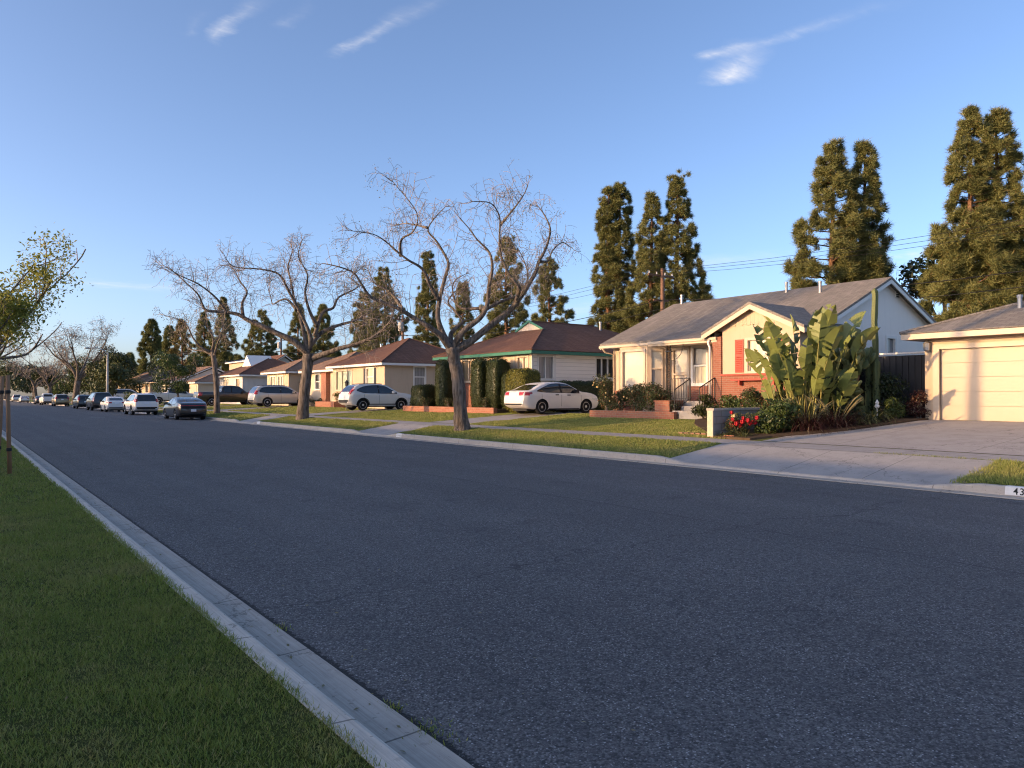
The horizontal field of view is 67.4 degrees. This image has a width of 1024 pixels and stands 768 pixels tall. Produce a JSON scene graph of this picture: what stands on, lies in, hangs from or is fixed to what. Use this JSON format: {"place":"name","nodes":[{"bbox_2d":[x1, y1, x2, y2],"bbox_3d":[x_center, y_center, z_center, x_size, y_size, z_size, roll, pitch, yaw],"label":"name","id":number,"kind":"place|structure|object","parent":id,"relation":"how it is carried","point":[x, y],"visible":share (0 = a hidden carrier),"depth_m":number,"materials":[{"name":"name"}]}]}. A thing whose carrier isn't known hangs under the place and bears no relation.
{"place":"outdoors","nodes":[
{"label":"outdoors","id":0,"kind":"place"},
{"bbox_2d":[0,437,467,767],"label":"lawn","id":1,"kind":"structure","parent":0,"point":[136,723],"depth_m":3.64,"materials":[{"name":"green plant"}]},
{"bbox_2d":[5,375,11,473],"bbox_3d":[-9.080,0.772,13.858,0.121,1.862,0.095,1,-1,-36],"label":"tree stake","id":2,"kind":"object","parent":1,"relation":"on","point":[8,436],"visible":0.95,"depth_m":13.83,"materials":[{"name":"brown wood"}]},
{"bbox_2d":[0,317,61,370],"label":"bare street tree","id":3,"kind":"object","parent":1,"relation":"on","point":[18,356],"visible":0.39,"depth_m":40.45,"materials":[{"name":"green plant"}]},
{"bbox_2d":[0,222,92,359],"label":"street tree","id":4,"kind":"object","parent":1,"relation":"on","point":[13,309],"visible":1,"depth_m":23.11,"materials":[{"name":"green plant"}]},
{"bbox_2d":[2,430,473,767],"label":"gutter","id":5,"kind":"object","parent":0,"point":[349,696],"depth_m":4.62,"materials":[{"name":"concrete"}]},
{"bbox_2d":[2,434,415,767],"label":"kerb","id":6,"kind":"structure","parent":5,"relation":"on","point":[383,752],"depth_m":4.04,"materials":[{"name":"concrete"}]},
{"bbox_2d":[223,406,288,410],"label":"driveway","id":7,"kind":"structure","parent":0,"point":[254,408],"depth_m":62.26,"materials":[{"name":"concrete"}]},
{"bbox_2d":[248,385,312,406],"bbox_3d":[-19.118,0.979,63.480,4.916,1.777,2.330,1,-1,-36],"label":"parked suv","id":8,"kind":"object","parent":7,"relation":"on","point":[264,395],"visible":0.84,"depth_m":62.34,"materials":[{"name":"paint"}]},
{"bbox_2d":[309,409,397,415],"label":"driveway","id":9,"kind":"structure","parent":0,"point":[313,414],"depth_m":47.99,"materials":[{"name":"concrete"}]},
{"bbox_2d":[338,383,410,410],"bbox_3d":[-8.591,0.811,48.818,4.570,1.692,2.220,1,-1,-36],"label":"parked crossover","id":10,"kind":"object","parent":9,"relation":"on","point":[362,396],"visible":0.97,"depth_m":47.85,"materials":[{"name":"paint"}]},
{"bbox_2d":[0,0,1023,395],"label":"sky","id":11,"kind":"structure","parent":0,"point":[133,128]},
{"bbox_2d":[2,400,1023,767],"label":"road","id":12,"kind":"structure","parent":0,"point":[674,616],"depth_m":6.26,"materials":[{"name":"grey asphalt"}]},
{"bbox_2d":[85,392,111,409],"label":"parked suv","id":13,"kind":"object","parent":12,"relation":"on","point":[92,400],"visible":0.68,"depth_m":78.78,"materials":[{"name":"paint"}]},
{"bbox_2d":[99,397,124,411],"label":"parked sedan","id":14,"kind":"object","parent":12,"relation":"on","point":[107,404],"visible":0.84,"depth_m":72.28,"materials":[{"name":"paint"}]},
{"bbox_2d":[123,393,158,414],"bbox_3d":[-30.437,1.620,62.972,2.330,1.777,4.916,1,-1,-36],"label":"parked suv","id":15,"kind":"object","parent":12,"relation":"on","point":[147,403],"visible":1,"depth_m":61.23,"materials":[{"name":"paint"}]},
{"bbox_2d":[163,397,206,419],"bbox_3d":[-21.752,1.603,50.984,2.240,1.460,4.922,1,-1,-36],"label":"parked liftback","id":16,"kind":"object","parent":12,"relation":"on","point":[176,408],"visible":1,"depth_m":49.35,"materials":[{"name":"paint"}]},
{"bbox_2d":[436,412,589,422],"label":"driveway","id":17,"kind":"structure","parent":0,"point":[500,417],"depth_m":34.59,"materials":[{"name":"concrete"}]},
{"bbox_2d":[504,382,597,413],"bbox_3d":[1.888,0.642,36.100,4.516,1.462,2.160,1,-1,-36],"label":"parked sedan","id":18,"kind":"object","parent":17,"relation":"on","point":[540,397],"visible":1,"depth_m":35.14,"materials":[{"name":"paint"}]},
{"bbox_2d":[4,399,1023,486],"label":"parkway lawn","id":19,"kind":"structure","parent":0,"point":[607,447],"depth_m":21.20,"materials":[{"name":"green plant"}]},
{"bbox_2d":[2,357,60,397],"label":"bare street tree","id":20,"kind":"object","parent":19,"relation":"on","point":[23,371],"visible":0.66,"depth_m":173.25,"materials":[{"name":"brown plant"}]},
{"bbox_2d":[10,343,77,392],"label":"bare street tree","id":21,"kind":"object","parent":19,"relation":"on","point":[43,374],"visible":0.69,"depth_m":147.25,"materials":[{"name":"brown plant"}]},
{"bbox_2d":[23,312,121,403],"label":"bare street tree","id":22,"kind":"object","parent":19,"relation":"on","point":[80,376],"visible":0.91,"depth_m":116.22,"materials":[{"name":"brown plant"}]},
{"bbox_2d":[152,293,246,413],"bbox_3d":[-21.992,-2.128,54.483,6.420,8.968,4.844,0,-1,3],"label":"bare street tree","id":23,"kind":"object","parent":19,"relation":"on","point":[212,352],"visible":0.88,"depth_m":53.99,"materials":[{"name":"brown plant"}]},
{"bbox_2d":[142,227,418,419],"bbox_3d":[-11.837,-3.033,40.943,14.116,10.403,5.969,0,-1,-1],"label":"bare street tree","id":24,"kind":"object","parent":19,"relation":"on","point":[308,360],"visible":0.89,"depth_m":40.48,"materials":[{"name":"brown plant"}]},
{"bbox_2d":[305,159,591,430],"bbox_3d":[-2.034,-2.813,27.759,10.378,9.520,6.145,0,-1,-1],"label":"bare street tree","id":25,"kind":"object","parent":19,"relation":"on","point":[455,347],"visible":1,"depth_m":27.78,"materials":[{"name":"brown plant"}]},
{"bbox_2d":[10,397,1020,455],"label":"lawn","id":26,"kind":"structure","parent":0,"point":[30,398],"depth_m":21.00,"materials":[{"name":"green plant"}]},
{"bbox_2d":[10,363,57,399],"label":"broadleaf tree","id":27,"kind":"object","parent":26,"relation":"on","point":[18,379],"visible":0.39,"depth_m":201.70,"materials":[{"name":"green plant"}]},
{"bbox_2d":[52,360,89,394],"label":"broadleaf tree","id":28,"kind":"object","parent":26,"relation":"on","point":[62,387],"visible":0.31,"depth_m":156.91,"materials":[{"name":"green plant"}]},
{"bbox_2d":[64,352,131,391],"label":"broadleaf tree","id":29,"kind":"object","parent":26,"relation":"on","point":[85,382],"visible":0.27,"depth_m":128.53,"materials":[{"name":"green plant"}]},
{"bbox_2d":[88,362,133,396],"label":"broadleaf tree","id":30,"kind":"object","parent":26,"relation":"on","point":[118,376],"visible":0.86,"depth_m":98.84,"materials":[{"name":"green plant"}]},
{"bbox_2d":[85,352,143,392],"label":"broadleaf tree","id":31,"kind":"object","parent":26,"relation":"on","point":[125,361],"visible":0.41,"depth_m":107.65,"materials":[{"name":"green plant"}]},
{"bbox_2d":[136,318,162,374],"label":"pine tree","id":32,"kind":"object","parent":26,"relation":"on","point":[151,341],"visible":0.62,"depth_m":172.10,"materials":[{"name":"green plant"}]},
{"bbox_2d":[149,350,205,396],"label":"broadleaf tree","id":33,"kind":"object","parent":26,"relation":"on","point":[181,386],"visible":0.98,"depth_m":82.50,"materials":[{"name":"green plant"}]},
{"bbox_2d":[168,319,192,366],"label":"pine tree","id":34,"kind":"object","parent":26,"relation":"on","point":[172,350],"visible":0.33,"depth_m":153.76,"materials":[{"name":"green plant"}]},
{"bbox_2d":[147,366,225,401],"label":"gabled house","id":35,"kind":"structure","parent":26,"relation":"on","point":[203,371],"depth_m":102.52,"materials":[{"name":"brown paint"}]},
{"bbox_2d":[185,374,219,393],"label":"garage","id":36,"kind":"structure","parent":26,"relation":"on","point":[203,384],"depth_m":94.19,"materials":[{"name":"beige paint"}]},
{"bbox_2d":[185,311,220,374],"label":"pine tree","id":37,"kind":"object","parent":26,"relation":"on","point":[203,338],"visible":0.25,"depth_m":143.81,"materials":[{"name":"green plant"}]},
{"bbox_2d":[203,296,240,370],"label":"pine tree","id":38,"kind":"object","parent":26,"relation":"on","point":[226,355],"visible":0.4,"depth_m":139.74,"materials":[{"name":"green plant"}]},
{"bbox_2d":[218,355,285,403],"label":"stucco house","id":39,"kind":"structure","parent":26,"relation":"on","point":[246,376],"depth_m":80.64,"materials":[{"name":"white paint"}]},
{"bbox_2d":[234,308,277,360],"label":"pine tree","id":40,"kind":"object","parent":26,"relation":"on","point":[265,350],"visible":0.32,"depth_m":129.05,"materials":[{"name":"green plant"}]},
{"bbox_2d":[260,357,334,405],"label":"stucco house","id":41,"kind":"structure","parent":26,"relation":"on","point":[288,374],"depth_m":68.76,"materials":[{"name":"white paint"}]},
{"bbox_2d":[282,301,315,359],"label":"pine tree","id":42,"kind":"object","parent":26,"relation":"on","point":[291,348],"visible":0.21,"depth_m":120.63,"materials":[{"name":"green plant"}]},
{"bbox_2d":[310,303,342,357],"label":"pine tree","id":43,"kind":"object","parent":26,"relation":"on","point":[320,345],"visible":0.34,"depth_m":112.67,"materials":[{"name":"green plant"}]},
{"bbox_2d":[347,291,379,353],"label":"pine tree","id":44,"kind":"object","parent":26,"relation":"on","point":[352,331],"visible":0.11,"depth_m":101.24,"materials":[{"name":"green plant"}]},
{"bbox_2d":[298,338,445,408],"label":"stucco house","id":45,"kind":"structure","parent":26,"relation":"on","point":[406,365],"depth_m":55.28,"materials":[{"name":"white paint"}]},
{"bbox_2d":[336,369,352,390],"bbox_3d":[-12.560,-0.283,57.695,0.150,1.540,3.050,1,-1,-36],"label":"window","id":46,"kind":"structure","parent":45,"relation":"in","point":[343,375],"depth_m":57.99,"materials":[{"name":"white glass"}]},
{"bbox_2d":[356,266,409,352],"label":"pine tree","id":47,"kind":"object","parent":26,"relation":"on","point":[393,332],"visible":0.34,"depth_m":96.12,"materials":[{"name":"green plant"}]},
{"bbox_2d":[392,315,411,339],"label":"utility pole","id":48,"kind":"object","parent":26,"relation":"on","point":[402,328],"visible":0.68,"depth_m":80.38,"materials":[{"name":"brown wood"}]},
{"bbox_2d":[221,270,1023,362],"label":"power line","id":49,"kind":"object","parent":48,"relation":"attached to","point":[718,298],"visible":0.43,"depth_m":48.79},
{"bbox_2d":[412,250,441,346],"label":"pine tree","id":50,"kind":"object","parent":26,"relation":"on","point":[422,299],"visible":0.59,"depth_m":87.81,"materials":[{"name":"green plant"}]},
{"bbox_2d":[403,406,496,413],"bbox_3d":[-3.582,1.466,41.508,0.220,0.480,9.400,1,-1,-36],"label":"brick edging","id":51,"kind":"object","parent":26,"relation":"on","point":[449,409],"visible":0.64,"depth_m":41.48,"materials":[{"name":"red brick"}]},
{"bbox_2d":[448,279,474,342],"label":"pine tree","id":52,"kind":"object","parent":26,"relation":"on","point":[468,333],"visible":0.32,"depth_m":82.02,"materials":[{"name":"green plant"}]},
{"bbox_2d":[497,409,509,413],"bbox_3d":[-2.708,1.515,42.142,1.920,0.400,9.400,1,-1,-36],"label":"planting bed","id":53,"kind":"object","parent":26,"relation":"on","point":[502,411],"visible":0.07,"depth_m":37.96,"materials":[{"name":"soil"}]},
{"bbox_2d":[410,384,435,405],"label":"round hedge","id":54,"kind":"object","parent":53,"relation":"on","point":[420,391],"visible":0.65,"depth_m":44.94,"materials":[{"name":"green plant"}]},
{"bbox_2d":[434,359,452,406],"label":"column hedge","id":55,"kind":"object","parent":53,"relation":"on","point":[443,385],"depth_m":43.33,"materials":[{"name":"green plant"}]},
{"bbox_2d":[470,357,488,406],"bbox_3d":[-1.588,0.068,40.808,1.104,3.049,1.119,1,-1,-36],"label":"column hedge","id":56,"kind":"object","parent":53,"relation":"on","point":[478,379],"depth_m":40.36,"materials":[{"name":"green plant"}]},
{"bbox_2d":[485,357,510,408],"bbox_3d":[-0.722,0.048,39.622,1.106,2.958,1.165,1,-1,-36],"label":"column hedge","id":57,"kind":"object","parent":53,"relation":"on","point":[497,368],"depth_m":39.20,"materials":[{"name":"green plant"}]},
{"bbox_2d":[478,235,531,340],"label":"pine tree","id":58,"kind":"object","parent":26,"relation":"on","point":[512,322],"visible":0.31,"depth_m":74.85,"materials":[{"name":"green plant"}]},
{"bbox_2d":[505,367,540,413],"bbox_3d":[0.539,0.358,37.090,1.470,2.310,1.656,1,-1,-36],"label":"box hedge","id":59,"kind":"object","parent":26,"relation":"on","point":[515,378],"visible":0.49,"depth_m":36.65,"materials":[{"name":"green plant"}]},
{"bbox_2d":[432,320,619,411],"bbox_3d":[3.483,-1.015,45.905,13.422,5.470,9.834,1,-1,-36],"label":"bungalow","id":60,"kind":"object","parent":26,"relation":"on","point":[552,351],"visible":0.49,"depth_m":41.30,"materials":[{"name":"beige paint"}]},
{"bbox_2d":[537,355,554,380],"bbox_3d":[1.716,-0.826,39.337,1.150,1.310,0.195,1,-1,-36],"label":"window","id":61,"kind":"structure","parent":60,"relation":"in","point":[545,363],"depth_m":39.42,"materials":[{"name":"white glass"}]},
{"bbox_2d":[595,357,612,379],"bbox_3d":[5.045,-0.846,41.756,1.520,1.200,0.195,1,-1,-36],"label":"window","id":62,"kind":"structure","parent":60,"relation":"in","point":[603,365],"depth_m":41.78,"materials":[{"name":"glass"}]},
{"bbox_2d":[530,256,575,322],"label":"pine tree","id":63,"kind":"object","parent":26,"relation":"on","point":[547,309],"visible":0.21,"depth_m":69.63,"materials":[{"name":"green plant"}]},
{"bbox_2d":[549,380,612,411],"bbox_3d":[3.751,0.652,40.026,5.784,1.741,0.756,1,-1,-36],"label":"hedge","id":64,"kind":"object","parent":26,"relation":"on","point":[584,386],"visible":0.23,"depth_m":39.81,"materials":[{"name":"green plant"}]},
{"bbox_2d":[585,181,636,332],"bbox_3d":[8.145,-7.039,60.332,5.352,18.300,5.290,1,-1,-36],"label":"pine tree","id":65,"kind":"object","parent":26,"relation":"on","point":[609,257],"visible":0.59,"depth_m":59.88,"materials":[{"name":"green plant"}]},
{"bbox_2d":[590,410,677,418],"bbox_3d":[4.646,1.270,29.998,0.200,0.435,4.600,1,-1,-36],"label":"brick edging","id":66,"kind":"object","parent":26,"relation":"on","point":[635,414],"visible":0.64,"depth_m":29.70,"materials":[{"name":"red brick"}]},
{"bbox_2d":[620,168,714,327],"bbox_3d":[11.580,-7.096,57.255,7.170,18.350,6.506,1,-1,-36],"label":"pine tree","id":67,"kind":"object","parent":26,"relation":"on","point":[665,241],"visible":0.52,"depth_m":56.85,"materials":[{"name":"green plant"}]},
{"bbox_2d":[677,414,706,431],"bbox_3d":[6.691,1.417,27.721,4.676,0.626,11.390,0,-1,-12],"label":"planting bed","id":68,"kind":"object","parent":26,"relation":"on","point":[701,423],"visible":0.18,"depth_m":25.35,"materials":[{"name":"soil"}]},
{"bbox_2d":[592,373,615,409],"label":"rose bush","id":69,"kind":"object","parent":68,"relation":"on","point":[604,400],"visible":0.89,"depth_m":32.15,"materials":[{"name":"green plant"}]},
{"bbox_2d":[605,388,630,410],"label":"rose bush","id":70,"kind":"object","parent":68,"relation":"on","point":[619,396],"visible":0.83,"depth_m":31.42,"materials":[{"name":"green plant"}]},
{"bbox_2d":[619,383,644,410],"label":"rose bush","id":71,"kind":"object","parent":68,"relation":"on","point":[634,390],"visible":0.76,"depth_m":30.99,"materials":[{"name":"green plant"}]},
{"bbox_2d":[634,381,663,410],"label":"rose bush","id":72,"kind":"object","parent":68,"relation":"on","point":[647,405],"visible":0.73,"depth_m":30.17,"materials":[{"name":"green plant"}]},
{"bbox_2d":[690,393,719,417],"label":"shrub","id":73,"kind":"object","parent":68,"relation":"on","point":[699,409],"visible":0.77,"depth_m":26.82,"materials":[{"name":"green plant"}]},
{"bbox_2d":[706,407,817,437],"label":"block wall","id":74,"kind":"structure","parent":26,"relation":"on","point":[716,419],"depth_m":21.56,"materials":[{"name":"concrete"}]},
{"bbox_2d":[599,277,935,418],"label":"brick house","id":75,"kind":"structure","parent":26,"relation":"on","point":[688,353],"depth_m":29.37,"materials":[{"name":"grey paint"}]},
{"bbox_2d":[621,349,645,388],"bbox_3d":[5.153,-0.632,32.433,0.150,1.660,1.430,1,-1,-36],"label":"window","id":76,"kind":"structure","parent":75,"relation":"in","point":[633,361],"depth_m":32.51,"materials":[{"name":"glass"}]},
{"bbox_2d":[650,350,662,386],"bbox_3d":[5.971,-0.627,31.722,0.524,1.540,0.095,0,-1,7],"label":"window","id":77,"kind":"structure","parent":75,"relation":"in","point":[656,356],"depth_m":31.73,"materials":[{"name":"white glass"}]},
{"bbox_2d":[672,347,689,399],"bbox_3d":[6.918,-0.422,31.376,0.133,2.160,0.920,1,-1,-36],"label":"door","id":78,"kind":"structure","parent":75,"relation":"in","point":[680,366],"depth_m":31.42,"materials":[{"name":"beige paint"}]},
{"bbox_2d":[691,345,707,385],"bbox_3d":[7.488,-0.724,30.577,0.195,1.610,0.900,1,-1,-36],"label":"window","id":79,"kind":"structure","parent":75,"relation":"in","point":[699,354],"depth_m":30.65,"materials":[{"name":"white glass"}]},
{"bbox_2d":[744,337,770,373],"bbox_3d":[8.561,-0.983,26.552,0.195,1.290,1.160,1,-1,-36],"label":"window","id":80,"kind":"structure","parent":75,"relation":"in","point":[750,343],"depth_m":26.82,"materials":[{"name":"white glass"}]},
{"bbox_2d":[853,351,924,417],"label":"side gate","id":81,"kind":"structure","parent":75,"relation":"attached to","point":[911,368],"depth_m":24.29,"materials":[{"name":"paint"}]},
{"bbox_2d":[713,416,928,444],"bbox_3d":[9.144,1.342,22.572,7.250,0.646,3.700,1,-1,-36],"label":"planting bed","id":82,"kind":"object","parent":26,"relation":"on","point":[804,432],"visible":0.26,"depth_m":21.07,"materials":[{"name":"soil"}]},
{"bbox_2d":[724,411,761,433],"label":"rose bush","id":83,"kind":"object","parent":82,"relation":"on","point":[735,421],"visible":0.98,"depth_m":21.18,"materials":[{"name":"red plant"}]},
{"bbox_2d":[754,398,802,433],"bbox_3d":[7.360,0.945,21.350,1.400,1.140,1.318,1,-1,-36],"label":"round bush","id":84,"kind":"object","parent":82,"relation":"on","point":[773,419],"visible":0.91,"depth_m":21.09,"materials":[{"name":"green plant"}]},
{"bbox_2d":[744,304,879,423],"bbox_3d":[8.717,-0.494,22.891,3.539,3.767,3.386,-1,-1,45],"label":"bird of paradise","id":85,"kind":"object","parent":82,"relation":"on","point":[815,363],"visible":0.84,"depth_m":22.43,"materials":[{"name":"green plant"}]},
{"bbox_2d":[778,395,847,434],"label":"fountain grass","id":86,"kind":"object","parent":82,"relation":"on","point":[812,425],"depth_m":21.10,"materials":[{"name":"green plant"}]},
{"bbox_2d":[817,376,863,421],"bbox_3d":[9.660,0.544,22.851,1.424,1.602,1.205,0,-1,10],"label":"shrub","id":87,"kind":"object","parent":82,"relation":"on","point":[834,391],"visible":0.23,"depth_m":22.62,"materials":[{"name":"green plant"}]},
{"bbox_2d":[798,393,886,429],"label":"fountain grass","id":88,"kind":"object","parent":82,"relation":"on","point":[842,420],"depth_m":21.47,"materials":[{"name":"green plant"}]},
{"bbox_2d":[830,329,875,415],"bbox_3d":[10.072,-0.223,23.446,2.062,2.956,1.842,0,-1,16],"label":"prickly pear","id":89,"kind":"object","parent":82,"relation":"on","point":[863,352],"visible":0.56,"depth_m":23.43,"materials":[{"name":"plant"}]},
{"bbox_2d":[865,288,880,415],"bbox_3d":[11.304,-0.925,23.991,0.354,4.150,0.612,0,-1,-14],"label":"column cactus","id":90,"kind":"object","parent":82,"relation":"on","point":[873,368],"depth_m":23.98,"materials":[{"name":"green plant"}]},
{"bbox_2d":[863,370,909,417],"bbox_3d":[11.602,0.376,23.823,1.040,1.658,1.430,1,-1,-36],"label":"shrub","id":91,"kind":"object","parent":82,"relation":"on","point":[888,385],"visible":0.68,"depth_m":23.65,"materials":[{"name":"green plant"}]},
{"bbox_2d":[883,396,906,418],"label":"shrub","id":92,"kind":"object","parent":82,"relation":"on","point":[898,408],"visible":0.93,"depth_m":22.72,"materials":[{"name":"green plant"}]},
{"bbox_2d":[904,389,930,417],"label":"shrub","id":93,"kind":"object","parent":82,"relation":"on","point":[915,402],"visible":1,"depth_m":23.03,"materials":[{"name":"red plant"}]},
{"bbox_2d":[779,136,897,288],"bbox_3d":[18.946,-6.344,44.953,7.068,16.519,7.060,-1,-1,31],"label":"pine tree","id":94,"kind":"object","parent":26,"relation":"on","point":[851,225],"visible":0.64,"depth_m":44.55,"materials":[{"name":"green plant"}]},
{"bbox_2d":[896,252,976,321],"bbox_3d":[24.938,-3.310,44.716,5.001,10.344,5.121,1,-1,-36],"label":"broadleaf tree","id":95,"kind":"object","parent":26,"relation":"on","point":[908,275],"visible":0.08,"depth_m":44.86,"materials":[{"name":"green plant"}]},
{"bbox_2d":[899,295,1023,421],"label":"garage","id":96,"kind":"structure","parent":26,"relation":"on","point":[974,366],"depth_m":22.02,"materials":[{"name":"beige paint"}]},
{"bbox_2d":[941,345,1023,421],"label":"garage door","id":97,"kind":"structure","parent":96,"relation":"in","point":[981,383],"depth_m":21.85,"materials":[{"name":"paint"}]},
{"bbox_2d":[912,103,1023,321],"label":"pine tree","id":98,"kind":"object","parent":26,"relation":"on","point":[984,185],"visible":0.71,"depth_m":38.05,"materials":[{"name":"green plant"}]},
{"bbox_2d":[10,398,1023,461],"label":"sidewalk","id":99,"kind":"structure","parent":0,"point":[878,450],"depth_m":19.12,"materials":[{"name":"concrete"}]},
{"bbox_2d":[18,401,1023,499],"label":"gutter","id":100,"kind":"object","parent":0,"point":[896,486],"visible":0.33,"depth_m":16.48,"materials":[{"name":"concrete"}]},
{"bbox_2d":[3,399,1023,496],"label":"kerb","id":101,"kind":"structure","parent":100,"relation":"on","point":[996,489],"depth_m":19.36,"materials":[{"name":"concrete"}]},
{"bbox_2d":[69,405,1000,483],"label":"driveway apron","id":102,"kind":"object","parent":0,"point":[907,468],"visible":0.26,"depth_m":15.82,"materials":[{"name":"concrete"}]},
{"bbox_2d":[764,420,1023,455],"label":"driveway","id":103,"kind":"structure","parent":0,"point":[995,437],"depth_m":18.84,"materials":[{"name":"concrete"}]},
{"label":"driveway","id":104,"kind":"structure","parent":0,"visible":0},
{"bbox_2d":[193,386,252,405],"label":"parked pickup","id":105,"kind":"object","parent":104,"relation":"on","point":[233,394],"visible":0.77,"depth_m":71.63,"materials":[{"name":"paint"}]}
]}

